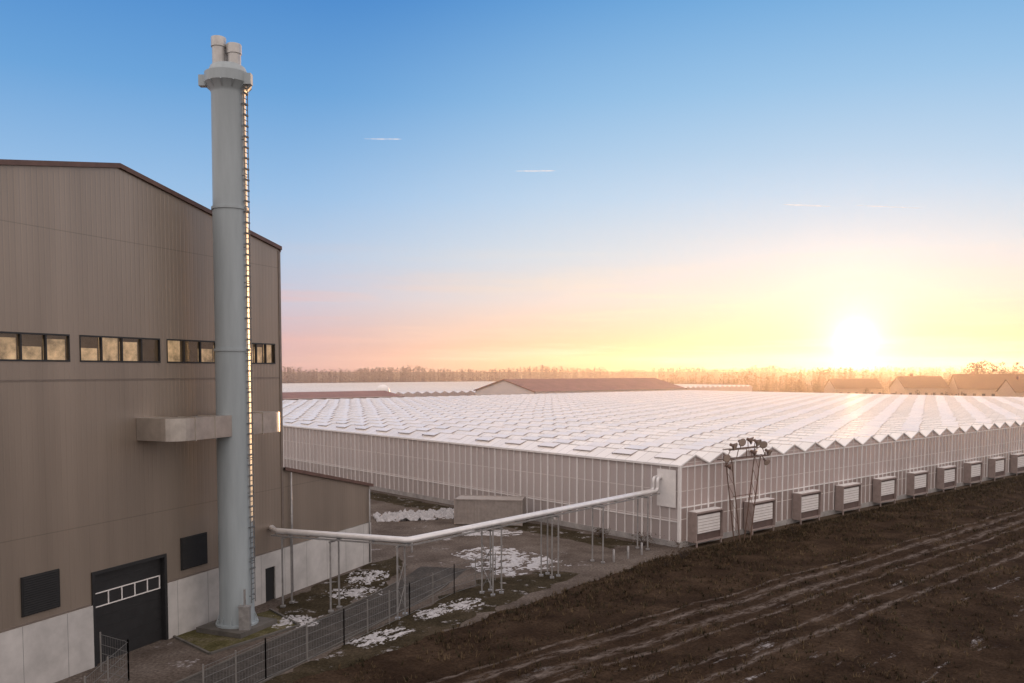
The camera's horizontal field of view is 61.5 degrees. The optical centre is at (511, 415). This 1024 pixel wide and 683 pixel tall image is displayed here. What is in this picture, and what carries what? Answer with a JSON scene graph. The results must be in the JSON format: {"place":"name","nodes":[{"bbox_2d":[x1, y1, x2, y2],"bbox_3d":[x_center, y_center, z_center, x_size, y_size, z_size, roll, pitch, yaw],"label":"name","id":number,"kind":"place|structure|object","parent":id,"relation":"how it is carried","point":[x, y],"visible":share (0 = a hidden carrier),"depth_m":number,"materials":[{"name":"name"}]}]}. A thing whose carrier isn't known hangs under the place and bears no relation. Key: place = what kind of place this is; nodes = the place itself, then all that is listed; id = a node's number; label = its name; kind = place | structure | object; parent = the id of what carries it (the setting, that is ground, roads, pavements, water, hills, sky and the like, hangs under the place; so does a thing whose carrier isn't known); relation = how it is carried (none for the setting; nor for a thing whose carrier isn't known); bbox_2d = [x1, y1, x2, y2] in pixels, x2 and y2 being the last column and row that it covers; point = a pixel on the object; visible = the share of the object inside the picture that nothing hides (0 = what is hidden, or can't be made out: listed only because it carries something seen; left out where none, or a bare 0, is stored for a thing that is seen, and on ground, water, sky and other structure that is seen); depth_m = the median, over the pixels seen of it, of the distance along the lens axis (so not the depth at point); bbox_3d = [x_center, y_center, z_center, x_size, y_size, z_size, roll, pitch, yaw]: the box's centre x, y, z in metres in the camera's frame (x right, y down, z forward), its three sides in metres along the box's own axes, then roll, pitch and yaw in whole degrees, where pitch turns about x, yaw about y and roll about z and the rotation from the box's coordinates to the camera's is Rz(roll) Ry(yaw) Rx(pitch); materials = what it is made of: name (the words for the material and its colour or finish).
{"place":"outdoors","nodes":[
{"label":"outdoors","id":0,"kind":"place"},
{"bbox_2d":[180,566,465,682],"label":"access road","id":1,"kind":"structure","parent":0,"point":[420,573],"depth_m":49.16,"materials":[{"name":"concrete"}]},
{"bbox_2d":[174,580,448,682],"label":"kerb","id":2,"kind":"structure","parent":1,"relation":"on","point":[283,671],"depth_m":47.84,"materials":[{"name":"concrete"}]},
{"bbox_2d":[282,391,404,400],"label":"warehouse","id":3,"kind":"structure","parent":0,"point":[330,395],"depth_m":236.38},
{"bbox_2d":[55,489,693,682],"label":"yard","id":4,"kind":"structure","parent":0,"point":[172,660],"depth_m":66.72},
{"bbox_2d":[0,522,370,682],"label":"plinth","id":5,"kind":"structure","parent":4,"relation":"on","point":[43,644],"depth_m":48.84,"materials":[{"name":"concrete"}]},
{"bbox_2d":[22,525,363,682],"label":"plinth joints","id":6,"kind":"object","parent":5,"relation":"in","point":[178,623],"visible":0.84,"depth_m":48.79,"materials":[{"name":"grey concrete"}]},
{"bbox_2d":[178,610,294,651],"bbox_3d":[-15.600,12.394,49.767,4.426,0.001,7.067,2,4,38],"label":"chimney pad","id":7,"kind":"object","parent":4,"relation":"on","point":[209,642],"visible":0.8,"depth_m":48.40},
{"bbox_2d":[196,35,276,638],"bbox_3d":[-16.017,-4.365,49.367,3.263,33.750,3.222,1,3,23],"label":"chimney","id":8,"kind":"object","parent":4,"relation":"on","point":[226,79],"visible":1,"depth_m":48.63,"materials":[{"name":"paint"}]},
{"bbox_2d":[136,411,279,441],"bbox_3d":[-16.963,0.511,49.472,2.780,1.300,9.100,1,3,23],"label":"flue duct","id":9,"kind":"object","parent":8,"relation":"attached to","point":[180,428],"visible":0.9,"depth_m":46.26,"materials":[{"name":"silver metal"}]},
{"bbox_2d":[173,608,300,654],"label":"kerb","id":10,"kind":"structure","parent":4,"relation":"on","point":[297,624],"depth_m":47.84,"materials":[{"name":"concrete"}]},
{"bbox_2d":[84,552,495,682],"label":"wire fence","id":11,"kind":"object","parent":4,"relation":"on","point":[235,664],"visible":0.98,"depth_m":44.39,"materials":[{"name":"metal"}]},
{"bbox_2d":[283,469,368,546],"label":"annex walls","id":12,"kind":"structure","parent":4,"relation":"on","point":[324,504],"depth_m":61.50,"materials":[{"name":"brown metal"}]},
{"bbox_2d":[283,467,373,486],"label":"annex roof","id":13,"kind":"structure","parent":12,"relation":"on","point":[326,476],"depth_m":61.59,"materials":[{"name":"brown metal"}]},
{"bbox_2d":[290,472,370,590],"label":"downpipes","id":14,"kind":"object","parent":12,"relation":"attached to","point":[291,512],"visible":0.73,"depth_m":58.03,"materials":[{"name":"metal"}]},
{"bbox_2d":[276,556,406,633],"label":"verge","id":15,"kind":"structure","parent":4,"relation":"on","point":[314,602],"depth_m":58.27,"materials":[{"name":"brown plant"}]},
{"bbox_2d":[271,615,323,627],"bbox_3d":[-13.200,12.254,51.512,3.400,0.154,2.800,0,3,0],"label":"snow patch","id":16,"kind":"object","parent":15,"relation":"on","point":[285,621],"visible":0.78,"depth_m":51.52,"materials":[{"name":"white snow"}]},
{"bbox_2d":[326,585,381,601],"bbox_3d":[-10.600,11.908,58.203,3.600,0.144,3.600,3,4,44],"label":"snow patch","id":17,"kind":"object","parent":15,"relation":"on","point":[356,592],"visible":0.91,"depth_m":58.21,"materials":[{"name":"white snow"}]},
{"bbox_2d":[344,570,389,584],"bbox_3d":[-10.500,11.668,62.697,3.000,0.153,5.000,0,3,0],"label":"snow patch","id":18,"kind":"object","parent":15,"relation":"on","point":[366,578],"visible":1,"depth_m":62.36,"materials":[{"name":"white snow"}]},
{"bbox_2d":[373,509,453,521],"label":"snow patch","id":19,"kind":"object","parent":4,"relation":"on","point":[409,515],"visible":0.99,"depth_m":87.62,"materials":[{"name":"white snow"}]},
{"bbox_2d":[264,571,579,682],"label":"verge","id":20,"kind":"structure","parent":4,"relation":"on","point":[515,588],"depth_m":51.74,"materials":[{"name":"brown plant"}]},
{"bbox_2d":[352,627,411,648],"bbox_3d":[-7.400,12.417,48.516,2.100,0.141,4.000,2,4,34],"label":"snow patch","id":21,"kind":"object","parent":20,"relation":"on","point":[373,636],"visible":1,"depth_m":48.39,"materials":[{"name":"white snow"}]},
{"bbox_2d":[413,607,450,618],"bbox_3d":[-4.900,12.158,53.309,1.600,0.157,2.600,2,4,34],"label":"snow patch","id":22,"kind":"object","parent":20,"relation":"on","point":[431,612],"visible":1,"depth_m":53.24,"materials":[{"name":"white snow"}]},
{"bbox_2d":[439,598,483,612],"bbox_3d":[-3.200,12.070,55.207,2.200,0.133,3.600,2,4,34],"label":"snow patch","id":23,"kind":"object","parent":20,"relation":"on","point":[459,604],"visible":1,"depth_m":55.04,"materials":[{"name":"white snow"}]},
{"bbox_2d":[269,475,661,619],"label":"pipe bridge","id":24,"kind":"structure","parent":4,"relation":"on","point":[408,541],"depth_m":56.09,"materials":[{"name":"metal"}]},
{"bbox_2d":[454,495,525,525],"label":"storage container","id":25,"kind":"object","parent":4,"relation":"on","point":[471,509],"visible":0.84,"depth_m":83.80,"materials":[{"name":"metal"}]},
{"bbox_2d":[462,530,522,535],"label":"snow patch","id":26,"kind":"object","parent":4,"relation":"on","point":[498,532],"visible":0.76,"depth_m":79.41,"materials":[{"name":"white snow"}]},
{"bbox_2d":[454,546,537,561],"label":"snow patch","id":27,"kind":"object","parent":4,"relation":"on","point":[512,552],"visible":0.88,"depth_m":70.62,"materials":[{"name":"white snow"}]},
{"bbox_2d":[370,492,640,548],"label":"verge","id":28,"kind":"structure","parent":4,"relation":"on","point":[577,536],"depth_m":81.44,"materials":[{"name":"brown plant"}]},
{"bbox_2d":[428,507,453,514],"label":"snow patch","id":29,"kind":"object","parent":28,"relation":"on","point":[451,510],"visible":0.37,"depth_m":91.19,"materials":[{"name":"white snow"}]},
{"bbox_2d":[593,527,610,537],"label":"shrub","id":30,"kind":"object","parent":28,"relation":"on","point":[597,530],"visible":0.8,"depth_m":77.48,"materials":[{"name":"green plant"}]},
{"bbox_2d":[629,532,664,546],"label":"shrub","id":31,"kind":"object","parent":28,"relation":"on","point":[643,542],"visible":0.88,"depth_m":73.81,"materials":[{"name":"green plant"}]},
{"bbox_2d":[466,555,570,575],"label":"snow patch","id":32,"kind":"object","parent":4,"relation":"on","point":[518,562],"visible":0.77,"depth_m":66.64,"materials":[{"name":"white snow"}]},
{"bbox_2d":[0,0,1023,371],"label":"sky","id":33,"kind":"structure","parent":0,"point":[676,137],"materials":[{"name":"blue"}]},
{"bbox_2d":[785,204,829,206],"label":"contrail","id":34,"kind":"object","parent":33,"relation":"in","point":[803,205],"visible":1,"depth_m":8303.87,"materials":[{"name":"white"}]},
{"bbox_2d":[856,205,904,207],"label":"contrail","id":35,"kind":"object","parent":33,"relation":"in","point":[883,206],"visible":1,"depth_m":8063.33,"materials":[{"name":"white"}]},
{"bbox_2d":[474,378,686,395],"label":"warehouse","id":36,"kind":"structure","parent":0,"point":[534,386],"depth_m":311.80,"materials":[{"name":"metal"}]},
{"bbox_2d":[282,372,1023,548],"bbox_3d":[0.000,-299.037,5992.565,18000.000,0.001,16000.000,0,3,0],"label":"ground","id":37,"kind":"structure","parent":0,"point":[728,539],"depth_m":889.74,"materials":[{"name":"brown soil"}]},
{"bbox_2d":[0,165,281,630],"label":"walls","id":38,"kind":"structure","parent":37,"relation":"on","point":[89,482],"depth_m":44.00,"materials":[{"name":"brown metal"}]},
{"bbox_2d":[91,553,168,666],"bbox_3d":[-20.379,10.191,45.815,0.400,4.850,4.960,1,3,23],"label":"roller door","id":39,"kind":"structure","parent":38,"relation":"attached to","point":[139,621],"depth_m":45.98,"materials":[{"name":"black metal"}]},
{"bbox_2d":[95,575,159,607],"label":"door window frames","id":40,"kind":"structure","parent":39,"relation":"attached to","point":[135,594],"depth_m":45.80,"materials":[{"name":"white metal"}]},
{"bbox_2d":[0,333,270,362],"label":"window interior","id":41,"kind":"object","parent":38,"relation":"attached to","point":[32,347],"depth_m":44.62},
{"bbox_2d":[0,331,275,363],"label":"window frames","id":42,"kind":"structure","parent":38,"relation":"attached to","point":[101,349],"depth_m":44.84,"materials":[{"name":"black metal"}]},
{"bbox_2d":[0,159,281,251],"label":"roof","id":43,"kind":"structure","parent":38,"relation":"on","point":[121,167],"depth_m":44.47,"materials":[{"name":"brown metal"}]},
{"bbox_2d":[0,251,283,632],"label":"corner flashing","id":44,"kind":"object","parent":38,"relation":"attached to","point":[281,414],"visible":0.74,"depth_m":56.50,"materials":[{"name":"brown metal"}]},
{"bbox_2d":[20,532,274,616],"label":"louvres","id":45,"kind":"object","parent":38,"relation":"attached to","point":[40,592],"visible":1,"depth_m":41.35,"materials":[{"name":"black metal"}]},
{"bbox_2d":[376,385,389,391],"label":"storage tank","id":46,"kind":"object","parent":37,"relation":"on","point":[382,388],"visible":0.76,"depth_m":284.47,"materials":[{"name":"white metal"}]},
{"bbox_2d":[282,381,751,396],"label":"greenhouse","id":47,"kind":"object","parent":37,"relation":"on","point":[423,389],"visible":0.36,"depth_m":403.14,"materials":[{"name":"white glass"}]},
{"bbox_2d":[282,390,1023,547],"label":"greenhouse","id":48,"kind":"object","parent":37,"relation":"on","point":[834,453],"visible":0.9,"depth_m":101.60,"materials":[{"name":"white glass"}]},
{"bbox_2d":[282,365,1023,384],"bbox_3d":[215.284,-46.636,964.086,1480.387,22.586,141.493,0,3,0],"label":"distant treeline","id":49,"kind":"object","parent":37,"relation":"on","point":[493,376],"visible":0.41,"depth_m":941.85,"materials":[{"name":"brown plant"}]},
{"bbox_2d":[663,538,708,559],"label":"shrub","id":50,"kind":"object","parent":37,"relation":"on","point":[679,552],"visible":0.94,"depth_m":68.29,"materials":[{"name":"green plant"}]},
{"bbox_2d":[717,437,771,542],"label":"tree","id":51,"kind":"object","parent":37,"relation":"on","point":[726,459],"visible":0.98,"depth_m":74.69,"materials":[{"name":"plant"}]},
{"bbox_2d":[663,367,1022,393],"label":"distant treeline","id":52,"kind":"object","parent":37,"relation":"on","point":[821,379],"visible":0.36,"depth_m":588.18,"materials":[{"name":"brown plant"}]},
{"bbox_2d":[823,376,883,393],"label":"farmhouse","id":53,"kind":"object","parent":37,"relation":"on","point":[856,386],"visible":0.53,"depth_m":422.80,"materials":[{"name":"tile"}]},
{"bbox_2d":[718,361,1023,395],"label":"background trees","id":54,"kind":"object","parent":37,"relation":"on","point":[976,369],"visible":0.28,"depth_m":444.83,"materials":[{"name":"brown plant"}]},
{"bbox_2d":[888,374,949,394],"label":"farmhouse","id":55,"kind":"object","parent":37,"relation":"on","point":[911,384],"visible":0.53,"depth_m":388.71,"materials":[{"name":"tile"}]},
{"bbox_2d":[893,393,942,394],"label":"windows","id":56,"kind":"structure","parent":55,"relation":"in","point":[893,393],"depth_m":387.15,"materials":[{"name":"white glass"}]},
{"bbox_2d":[948,371,1015,395],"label":"farmhouse","id":57,"kind":"object","parent":37,"relation":"on","point":[972,384],"visible":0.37,"depth_m":386.37,"materials":[{"name":"tile"}]},
{"bbox_2d":[995,376,1023,396],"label":"farmhouse","id":58,"kind":"object","parent":37,"relation":"on","point":[1011,388],"visible":0.52,"depth_m":353.73,"materials":[{"name":"tile"}]},
{"bbox_2d":[1012,371,1023,378],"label":"farmhouse","id":59,"kind":"object","parent":37,"relation":"on","point":[1020,375],"visible":0.19,"depth_m":391.66,"materials":[{"name":"tile"}]},
{"bbox_2d":[287,474,1023,682],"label":"field","id":60,"kind":"structure","parent":0,"point":[911,648],"depth_m":50.78,"materials":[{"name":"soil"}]},
{"bbox_2d":[654,554,683,566],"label":"shrub","id":61,"kind":"object","parent":60,"relation":"on","point":[664,562],"visible":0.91,"depth_m":65.17,"materials":[{"name":"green plant"}]},
{"bbox_2d":[764,530,783,538],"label":"shrub","id":62,"kind":"object","parent":60,"relation":"on","point":[771,535],"visible":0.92,"depth_m":76.28,"materials":[{"name":"brown plant"}]},
{"bbox_2d":[785,523,804,533],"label":"shrub","id":63,"kind":"object","parent":60,"relation":"on","point":[795,528],"visible":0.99,"depth_m":79.09,"materials":[{"name":"brown plant"}]}
]}

